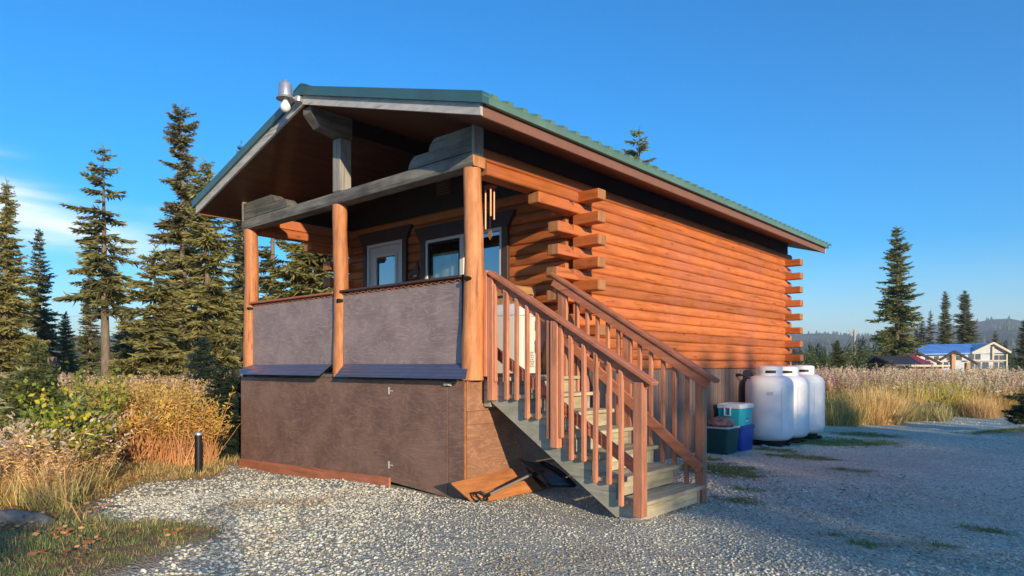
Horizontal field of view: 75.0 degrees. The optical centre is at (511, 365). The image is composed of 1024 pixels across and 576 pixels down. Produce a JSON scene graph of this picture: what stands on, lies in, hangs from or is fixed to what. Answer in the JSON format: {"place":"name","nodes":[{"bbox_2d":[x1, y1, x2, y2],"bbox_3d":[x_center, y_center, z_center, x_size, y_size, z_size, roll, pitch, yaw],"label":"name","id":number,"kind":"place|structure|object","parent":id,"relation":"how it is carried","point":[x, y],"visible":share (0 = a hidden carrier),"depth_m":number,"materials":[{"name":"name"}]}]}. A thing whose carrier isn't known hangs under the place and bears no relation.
{"place":"outdoors","nodes":[
{"label":"outdoors","id":0,"kind":"place"},
{"bbox_2d":[0,367,1023,575],"bbox_3d":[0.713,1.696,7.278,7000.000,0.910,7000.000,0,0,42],"label":"ground","id":1,"kind":"structure","parent":0,"point":[928,431],"depth_m":5.76,"materials":[{"name":"grey gravel"}]},
{"bbox_2d":[0,397,33,453],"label":"spruce sapling","id":2,"kind":"object","parent":1,"relation":"on","point":[4,419],"visible":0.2,"depth_m":8.20,"materials":[{"name":"green plant"}]},
{"bbox_2d":[0,178,49,373],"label":"spruce tree","id":3,"kind":"object","parent":1,"relation":"on","point":[11,327],"visible":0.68,"depth_m":21.95,"materials":[{"name":"green plant"}]},
{"bbox_2d":[0,509,55,526],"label":"rock","id":4,"kind":"object","parent":1,"relation":"on","point":[15,517],"visible":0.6,"depth_m":5.60,"materials":[{"name":"grey stone"}]},
{"bbox_2d":[0,365,57,417],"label":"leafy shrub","id":5,"kind":"object","parent":1,"relation":"on","point":[15,377],"visible":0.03,"depth_m":9.06,"materials":[{"name":"green plant"}]},
{"bbox_2d":[15,331,42,362],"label":"spruce tree","id":6,"kind":"object","parent":1,"relation":"on","point":[29,350],"depth_m":26.06,"materials":[{"name":"green plant"}]},
{"bbox_2d":[16,227,68,370],"bbox_3d":[-19.958,-2.101,27.837,2.333,7.425,2.396,0,0,42],"label":"spruce tree","id":7,"kind":"object","parent":1,"relation":"on","point":[44,330],"visible":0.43,"depth_m":27.91,"materials":[{"name":"green plant"}]},
{"bbox_2d":[0,337,100,460],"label":"spruce sapling","id":8,"kind":"object","parent":1,"relation":"on","point":[38,364],"visible":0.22,"depth_m":8.48,"materials":[{"name":"green plant"}]},
{"bbox_2d":[46,357,56,404],"bbox_3d":[-6.562,0.738,9.498,0.183,1.724,0.178,0,0,42],"label":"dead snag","id":9,"kind":"object","parent":1,"relation":"on","point":[51,360],"visible":0.22,"depth_m":9.47,"materials":[{"name":"grey wood"}]},
{"bbox_2d":[54,311,79,379],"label":"spruce tree","id":10,"kind":"object","parent":1,"relation":"on","point":[65,343],"visible":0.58,"depth_m":31.86,"materials":[{"name":"green plant"}]},
{"bbox_2d":[5,378,130,470],"bbox_3d":[-5.128,0.820,7.771,1.111,1.364,1.097,0,0,42],"label":"leafy shrub","id":11,"kind":"object","parent":1,"relation":"on","point":[58,422],"visible":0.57,"depth_m":7.63,"materials":[{"name":"green plant"}]},
{"bbox_2d":[26,407,125,523],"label":"dry stems","id":12,"kind":"object","parent":1,"relation":"on","point":[76,465],"visible":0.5,"depth_m":6.95,"materials":[{"name":"plant"}]},
{"bbox_2d":[0,411,157,513],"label":"tall grass","id":13,"kind":"structure","parent":1,"relation":"on","point":[31,480],"depth_m":6.75,"materials":[{"name":"beige plant"}]},
{"bbox_2d":[22,330,141,377],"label":"wood","id":14,"kind":"object","parent":1,"relation":"on","point":[75,353],"visible":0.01,"depth_m":57.08,"materials":[{"name":"green plant"}]},
{"bbox_2d":[45,391,130,480],"bbox_3d":[-5.683,1.111,8.636,1.413,1.564,1.314,0,0,-9],"label":"spruce sapling","id":15,"kind":"object","parent":1,"relation":"on","point":[72,401],"visible":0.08,"depth_m":8.66,"materials":[{"name":"green plant"}]},
{"bbox_2d":[67,276,111,380],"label":"spruce tree","id":16,"kind":"object","parent":1,"relation":"on","point":[88,344],"visible":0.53,"depth_m":29.84,"materials":[{"name":"green plant"}]},
{"bbox_2d":[47,362,137,439],"bbox_3d":[-6.072,0.725,9.423,0.990,1.573,1.295,0,0,13],"label":"leafy shrub","id":17,"kind":"object","parent":1,"relation":"on","point":[104,398],"visible":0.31,"depth_m":9.59,"materials":[{"name":"green plant"}]},
{"bbox_2d":[52,144,146,378],"bbox_3d":[-12.133,-2.559,19.765,2.575,8.017,2.318,0,0,42],"label":"spruce tree","id":18,"kind":"object","parent":1,"relation":"on","point":[107,287],"visible":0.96,"depth_m":19.71,"materials":[{"name":"green plant"}]},
{"bbox_2d":[0,468,205,565],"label":"leaf litter","id":19,"kind":"object","parent":1,"relation":"on","point":[42,550],"visible":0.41,"depth_m":5.30,"materials":[{"name":"brown plant"}]},
{"bbox_2d":[95,321,140,381],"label":"spruce tree","id":20,"kind":"object","parent":1,"relation":"on","point":[122,349],"visible":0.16,"depth_m":25.59,"materials":[{"name":"green plant"}]},
{"bbox_2d":[0,451,240,575],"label":"short grass","id":21,"kind":"structure","parent":1,"relation":"on","point":[175,473],"depth_m":5.42,"materials":[{"name":"green plant"}]},
{"bbox_2d":[0,369,242,448],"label":"undergrowth","id":22,"kind":"object","parent":1,"relation":"on","point":[64,377],"visible":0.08,"depth_m":13.68,"materials":[{"name":"plant"}]},
{"bbox_2d":[57,375,240,465],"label":"dry stalks","id":23,"kind":"object","parent":1,"relation":"on","point":[175,425],"visible":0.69,"depth_m":10.31,"materials":[{"name":"yellow plant"}]},
{"bbox_2d":[105,244,205,382],"bbox_3d":[-9.534,-0.837,17.660,2.694,4.743,2.422,0,0,42],"label":"spruce tree","id":24,"kind":"object","parent":1,"relation":"on","point":[164,357],"visible":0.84,"depth_m":17.31,"materials":[{"name":"green plant"}]},
{"bbox_2d":[104,370,211,392],"bbox_3d":[-6.715,0.778,12.992,1.550,1.424,1.760,0,0,-1],"label":"leafy shrub","id":25,"kind":"object","parent":1,"relation":"on","point":[106,371],"visible":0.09,"depth_m":12.87,"materials":[{"name":"green plant"}]},
{"bbox_2d":[140,103,216,377],"bbox_3d":[-11.753,-4.072,24.064,2.900,10.843,2.922,0,0,-34],"label":"spruce tree","id":26,"kind":"object","parent":1,"relation":"on","point":[175,226],"visible":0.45,"depth_m":23.81,"materials":[{"name":"green plant"}]},
{"bbox_2d":[194,432,202,474],"bbox_3d":[-4.321,1.242,9.200,0.106,0.650,0.103,0,0,42],"label":"bollard light","id":27,"kind":"object","parent":1,"relation":"on","point":[198,451],"visible":0.82,"depth_m":9.16,"materials":[{"name":"black plastic"}]},
{"bbox_2d":[158,156,244,375],"bbox_3d":[-10.046,-2.731,21.975,3.135,8.307,3.092,0,0,42],"label":"spruce tree","id":28,"kind":"object","parent":1,"relation":"on","point":[209,295],"visible":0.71,"depth_m":21.77,"materials":[{"name":"green plant"}]},
{"bbox_2d":[180,336,222,390],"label":"spruce sapling","id":29,"kind":"object","parent":1,"relation":"on","point":[202,357],"visible":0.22,"depth_m":13.42,"materials":[{"name":"green plant"}]},
{"bbox_2d":[185,363,242,463],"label":"spruce sapling","id":30,"kind":"object","parent":1,"relation":"on","point":[225,383],"visible":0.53,"depth_m":10.83,"materials":[{"name":"green plant"}]},
{"bbox_2d":[226,314,242,376],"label":"spruce tree","id":31,"kind":"object","parent":1,"relation":"on","point":[239,343],"visible":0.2,"depth_m":29.93,"materials":[{"name":"green plant"}]},
{"bbox_2d":[224,140,260,373],"bbox_3d":[-13.767,-5.072,34.147,2.658,12.870,2.554,0,0,42],"label":"spruce tree","id":32,"kind":"object","parent":1,"relation":"on","point":[236,227],"visible":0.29,"depth_m":33.77,"materials":[{"name":"green plant"}]},
{"bbox_2d":[236,238,295,351],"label":"spruce tree","id":33,"kind":"object","parent":1,"relation":"on","point":[269,256],"visible":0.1,"depth_m":23.99,"materials":[{"name":"green plant"}]},
{"bbox_2d":[236,241,333,374],"bbox_3d":[-5.796,-1.993,19.036,3.506,7.047,3.256,0,0,4],"label":"spruce tree","id":34,"kind":"object","parent":1,"relation":"on","point":[305,273],"visible":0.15,"depth_m":18.48,"materials":[{"name":"green plant"}]},
{"bbox_2d":[451,465,531,500],"bbox_3d":[-0.156,1.237,7.007,0.177,0.246,1.158,0,0,42],"label":"wood plank","id":35,"kind":"object","parent":1,"relation":"on","point":[467,488],"visible":0.76,"depth_m":6.93,"materials":[{"name":"orange wood"}]},
{"bbox_2d":[474,478,541,500],"bbox_3d":[-0.021,1.292,6.941,0.106,0.127,0.957,0,0,42],"label":"wood plank","id":36,"kind":"object","parent":1,"relation":"on","point":[526,486],"visible":0.88,"depth_m":6.99,"materials":[{"name":"orange wood"}]},
{"bbox_2d":[474,458,576,501],"bbox_3d":[0.143,1.166,6.973,0.322,0.371,1.382,0,0,42],"label":"snow shovel","id":37,"kind":"object","parent":36,"relation":"on","point":[551,475],"visible":1,"depth_m":7.19,"materials":[{"name":"grey plastic"}]},
{"bbox_2d":[192,83,831,498],"bbox_3d":[0.877,-0.931,11.920,6.110,4.940,10.340,0,0,42],"label":"log cabin","id":38,"kind":"object","parent":1,"relation":"on","point":[370,369],"visible":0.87,"depth_m":8.73,"materials":[{"name":"wood"}]},
{"bbox_2d":[276,79,302,112],"bbox_3d":[-2.694,-3.238,8.043,0.250,0.385,0.278,0,0,42],"label":"yard lamp","id":39,"kind":"object","parent":38,"relation":"attached to","point":[285,97],"visible":1,"depth_m":7.99,"materials":[{"name":"white metal"}]},
{"bbox_2d":[370,243,399,285],"bbox_3d":[-2.002,-0.895,10.621,0.796,2.008,0.057,0,0,42],"label":"door","id":40,"kind":"structure","parent":38,"relation":"in","point":[385,260],"depth_m":10.64,"materials":[{"name":"white"}]},
{"bbox_2d":[410,261,418,278],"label":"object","id":41,"kind":"object","parent":38,"relation":"attached to","point":[415,272],"depth_m":10.11,"materials":[{"name":"black"}]},
{"bbox_2d":[388,380,451,496],"bbox_3d":[-1.029,0.772,7.310,1.067,1.223,0.049,0,0,42],"label":"skirt door","id":42,"kind":"structure","parent":38,"relation":"in","point":[418,409],"depth_m":7.31,"materials":[{"name":"brown wood"}]},
{"bbox_2d":[425,227,500,283],"bbox_3d":[-0.680,-1.263,9.460,1.540,1.185,0.103,0,0,42],"label":"window","id":43,"kind":"structure","parent":38,"relation":"in","point":[444,256],"depth_m":9.59,"materials":[{"name":"white"}]},
{"bbox_2d":[483,182,496,238],"bbox_3d":[-0.243,-1.958,7.391,0.156,1.135,0.156,0,0,42],"label":"wind chime","id":44,"kind":"object","parent":38,"relation":"hanging from","point":[489,186],"visible":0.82,"depth_m":7.40,"materials":[{"name":"gold metal"}]},
{"bbox_2d":[497,304,545,373],"bbox_3d":[0.017,-0.316,8.377,0.610,0.850,0.610,0,0,42],"label":"white appliance","id":45,"kind":"object","parent":38,"relation":"on","point":[521,337],"visible":0.44,"depth_m":8.11,"materials":[{"name":"white"}]},
{"bbox_2d":[497,285,535,304],"bbox_3d":[-0.007,-0.854,8.318,0.462,0.224,0.402,0,0,42],"label":"cardboard box","id":46,"kind":"object","parent":45,"relation":"on","point":[530,291],"visible":0.28,"depth_m":8.19,"materials":[{"name":"brown cardboard"}]},
{"bbox_2d":[541,341,545,373],"bbox_3d":[0.417,-0.097,8.350,0.155,0.408,0.130,0,0,42],"label":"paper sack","id":47,"kind":"object","parent":38,"relation":"on","point":[543,360],"visible":0.46,"depth_m":8.31,"materials":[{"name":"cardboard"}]},
{"bbox_2d":[529,461,577,487],"bbox_3d":[0.530,1.238,7.735,0.216,0.268,0.798,0,0,42],"label":"wood plank","id":48,"kind":"object","parent":1,"relation":"on","point":[555,464],"visible":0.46,"depth_m":7.80,"materials":[{"name":"wood"}]},
{"bbox_2d":[483,270,719,522],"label":"staircase","id":49,"kind":"structure","parent":1,"relation":"on","point":[522,398],"depth_m":6.53,"materials":[{"name":"brown wood"}]},
{"bbox_2d":[620,126,656,166],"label":"spruce tree","id":50,"kind":"object","parent":1,"relation":"on","point":[642,147],"visible":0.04,"depth_m":23.99,"materials":[{"name":"green plant"}]},
{"bbox_2d":[707,425,739,453],"bbox_3d":[3.298,1.164,10.573,0.469,0.418,0.510,0,0,42],"label":"storage tote","id":51,"kind":"object","parent":1,"relation":"on","point":[722,440],"visible":0.74,"depth_m":10.38,"materials":[{"name":"teal plastic"}]},
{"bbox_2d":[707,416,734,426],"bbox_3d":[3.300,0.886,10.569,0.450,0.155,0.411,0,0,42],"label":"produce sack","id":52,"kind":"object","parent":51,"relation":"on","point":[718,421],"visible":0.98,"depth_m":10.44,"materials":[{"name":"fabric"}]},
{"bbox_2d":[737,424,754,451],"bbox_3d":[3.690,1.179,10.947,0.408,0.408,0.551,0,0,42],"label":"storage tote","id":53,"kind":"object","parent":1,"relation":"on","point":[745,438],"visible":0.45,"depth_m":10.76,"materials":[{"name":"blue plastic"}]},
{"bbox_2d":[717,402,753,425],"bbox_3d":[3.662,0.796,10.960,0.410,0.355,0.568,0,0,42],"label":"cooler","id":54,"kind":"object","parent":53,"relation":"on","point":[739,413],"visible":0.94,"depth_m":10.78,"materials":[{"name":"teal plastic"}]},
{"bbox_2d":[745,366,793,446],"bbox_3d":[4.472,0.698,11.616,0.790,1.395,0.790,0,0,42],"label":"propane tank","id":55,"kind":"object","parent":1,"relation":"on","point":[769,392],"visible":0.91,"depth_m":11.30,"materials":[{"name":"white metal"}]},
{"bbox_2d":[736,373,750,378],"bbox_3d":[4.033,0.196,11.611,0.269,0.114,0.076,0,0,26],"label":"gas hose","id":56,"kind":"object","parent":55,"relation":"attached to","point":[738,374],"visible":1,"depth_m":11.60,"materials":[{"name":"black plastic"}]},
{"bbox_2d":[781,366,808,442],"bbox_3d":[4.973,0.706,12.135,0.790,1.395,0.790,0,0,42],"label":"propane tank","id":57,"kind":"object","parent":1,"relation":"on","point":[801,407],"visible":0.49,"depth_m":11.79,"materials":[{"name":"white metal"}]},
{"bbox_2d":[792,365,824,439],"bbox_3d":[5.513,0.689,12.698,0.790,1.395,0.790,0,0,42],"label":"propane tank","id":58,"kind":"object","parent":1,"relation":"on","point":[816,404],"visible":0.5,"depth_m":12.35,"materials":[{"name":"white metal"}]},
{"bbox_2d":[788,347,832,367],"bbox_3d":[15.886,0.042,36.347,2.690,2.665,2.290,0,0,-1],"label":"leafy shrub","id":59,"kind":"object","parent":1,"relation":"on","point":[807,357],"visible":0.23,"depth_m":36.56,"materials":[{"name":"green plant"}]},
{"bbox_2d":[803,348,851,372],"bbox_3d":[15.541,0.215,33.165,2.192,2.442,2.889,0,0,42],"label":"leafy shrub","id":60,"kind":"object","parent":1,"relation":"on","point":[813,363],"visible":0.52,"depth_m":33.46,"materials":[{"name":"green plant"}]},
{"bbox_2d":[827,340,849,373],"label":"spruce tree","id":61,"kind":"object","parent":1,"relation":"on","point":[838,360],"visible":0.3,"depth_m":39.76,"materials":[{"name":"green plant"}]},
{"bbox_2d":[791,340,888,371],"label":"wood","id":62,"kind":"object","parent":1,"relation":"on","point":[863,356],"visible":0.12,"depth_m":55.93,"materials":[{"name":"green plant"}]},
{"bbox_2d":[659,427,1023,548],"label":"moss grass","id":63,"kind":"structure","parent":1,"relation":"on","point":[792,454],"depth_m":9.56,"materials":[{"name":"green plant"}]},
{"bbox_2d":[825,390,870,404],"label":"field bush","id":64,"kind":"object","parent":1,"relation":"on","point":[841,397],"visible":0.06,"depth_m":16.56,"materials":[{"name":"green plant"}]},
{"bbox_2d":[844,330,858,366],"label":"utility pole","id":65,"kind":"object","parent":1,"relation":"on","point":[854,334],"visible":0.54,"depth_m":59.95,"materials":[{"name":"brown wood"}]},
{"bbox_2d":[845,355,891,373],"bbox_3d":[20.405,0.418,37.911,2.629,2.010,2.717,0,0,42],"label":"leafy shrub","id":66,"kind":"object","parent":1,"relation":"on","point":[852,367],"visible":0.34,"depth_m":37.98,"materials":[{"name":"green plant"}]},
{"bbox_2d":[840,385,924,398],"bbox_3d":[10.475,0.943,18.993,2.086,0.876,1.670,0,0,42],"label":"field bush","id":67,"kind":"object","parent":1,"relation":"on","point":[879,393],"visible":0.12,"depth_m":18.75,"materials":[{"name":"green plant"}]},
{"bbox_2d":[862,225,927,373],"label":"spruce tree","id":68,"kind":"object","parent":1,"relation":"on","point":[896,339],"visible":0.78,"depth_m":45.87,"materials":[{"name":"green plant"}]},
{"bbox_2d":[866,355,949,374],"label":"shed","id":69,"kind":"structure","parent":1,"relation":"on","point":[910,361],"depth_m":42.12,"materials":[{"name":"red"}]},
{"bbox_2d":[807,336,1023,371],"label":"wood","id":70,"kind":"object","parent":1,"relation":"on","point":[1010,360],"visible":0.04,"depth_m":119.26,"materials":[{"name":"green plant"}]},
{"bbox_2d":[913,330,924,342],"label":"spruce tree","id":71,"kind":"object","parent":1,"relation":"on","point":[917,336],"visible":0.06,"depth_m":89.80,"materials":[{"name":"green plant"}]},
{"bbox_2d":[915,316,927,342],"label":"spruce tree","id":72,"kind":"object","parent":1,"relation":"on","point":[923,338],"visible":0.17,"depth_m":91.96,"materials":[{"name":"green plant"}]},
{"bbox_2d":[825,369,1023,427],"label":"field grass","id":73,"kind":"structure","parent":1,"relation":"on","point":[883,408],"depth_m":16.44,"materials":[{"name":"yellow plant"}]},
{"bbox_2d":[899,393,951,408],"bbox_3d":[10.814,1.061,18.159,1.838,0.690,1.764,0,0,26],"label":"field bush","id":74,"kind":"object","parent":1,"relation":"on","point":[937,401],"visible":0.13,"depth_m":17.36,"materials":[{"name":"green plant"}]},
{"bbox_2d":[924,309,939,343],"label":"spruce tree","id":75,"kind":"object","parent":1,"relation":"on","point":[928,329],"visible":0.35,"depth_m":95.04,"materials":[{"name":"green plant"}]},
{"bbox_2d":[872,342,1011,372],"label":"house","id":76,"kind":"structure","parent":1,"relation":"on","point":[984,355],"depth_m":78.00,"materials":[{"name":"white"}]},
{"bbox_2d":[975,354,980,358],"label":"window","id":77,"kind":"structure","parent":76,"relation":"in","point":[977,356],"depth_m":77.94,"materials":[{"name":"grey glass"}]},
{"bbox_2d":[982,362,988,368],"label":"window","id":78,"kind":"structure","parent":76,"relation":"in","point":[986,364],"depth_m":77.94,"materials":[{"name":"grey glass"}]},
{"bbox_2d":[999,355,1004,359],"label":"window","id":79,"kind":"structure","parent":76,"relation":"in","point":[1001,357],"depth_m":77.94,"materials":[{"name":"grey glass"}]},
{"bbox_2d":[910,351,977,370],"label":"timber frame","id":80,"kind":"object","parent":1,"relation":"on","point":[951,356],"visible":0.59,"depth_m":44.00,"materials":[{"name":"brown"}]},
{"bbox_2d":[935,291,956,343],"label":"spruce tree","id":81,"kind":"object","parent":1,"relation":"on","point":[945,330],"visible":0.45,"depth_m":97.67,"materials":[{"name":"green plant"}]},
{"bbox_2d":[953,290,981,343],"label":"spruce tree","id":82,"kind":"object","parent":1,"relation":"on","point":[965,331],"visible":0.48,"depth_m":97.64,"materials":[{"name":"green plant"}]},
{"bbox_2d":[989,331,1010,370],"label":"spruce tree","id":83,"kind":"object","parent":1,"relation":"on","point":[995,340],"visible":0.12,"depth_m":84.85,"materials":[{"name":"green plant"}]},
{"bbox_2d":[1001,386,1023,426],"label":"spruce sapling","id":84,"kind":"object","parent":1,"relation":"on","point":[1016,413],"visible":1,"depth_m":13.28,"materials":[{"name":"green plant"}]},
{"bbox_2d":[1012,320,1023,371],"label":"spruce tree","id":85,"kind":"object","parent":1,"relation":"on","point":[1020,360],"visible":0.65,"depth_m":60.10,"materials":[{"name":"green plant"}]},
{"bbox_2d":[0,0,1023,335],"label":"sky","id":86,"kind":"structure","parent":0,"point":[841,123],"materials":[{"name":"blue"}]},
{"bbox_2d":[49,319,1023,365],"bbox_3d":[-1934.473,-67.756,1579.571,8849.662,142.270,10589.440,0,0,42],"label":"hill","id":87,"kind":"structure","parent":0,"point":[988,332],"depth_m":1217.37,"materials":[{"name":"grey"}]},
{"bbox_2d":[114,316,1019,366],"bbox_3d":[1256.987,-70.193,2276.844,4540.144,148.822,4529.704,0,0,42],"label":"hill trees","id":88,"kind":"object","parent":87,"relation":"on","point":[1010,340],"visible":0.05,"depth_m":1323.54,"materials":[{"name":"green plant"}]},
{"bbox_2d":[795,362,1023,414],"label":"fireweed field","id":89,"kind":"structure","parent":0,"point":[997,378],"depth_m":19.71,"materials":[{"name":"beige plant"}]}
]}

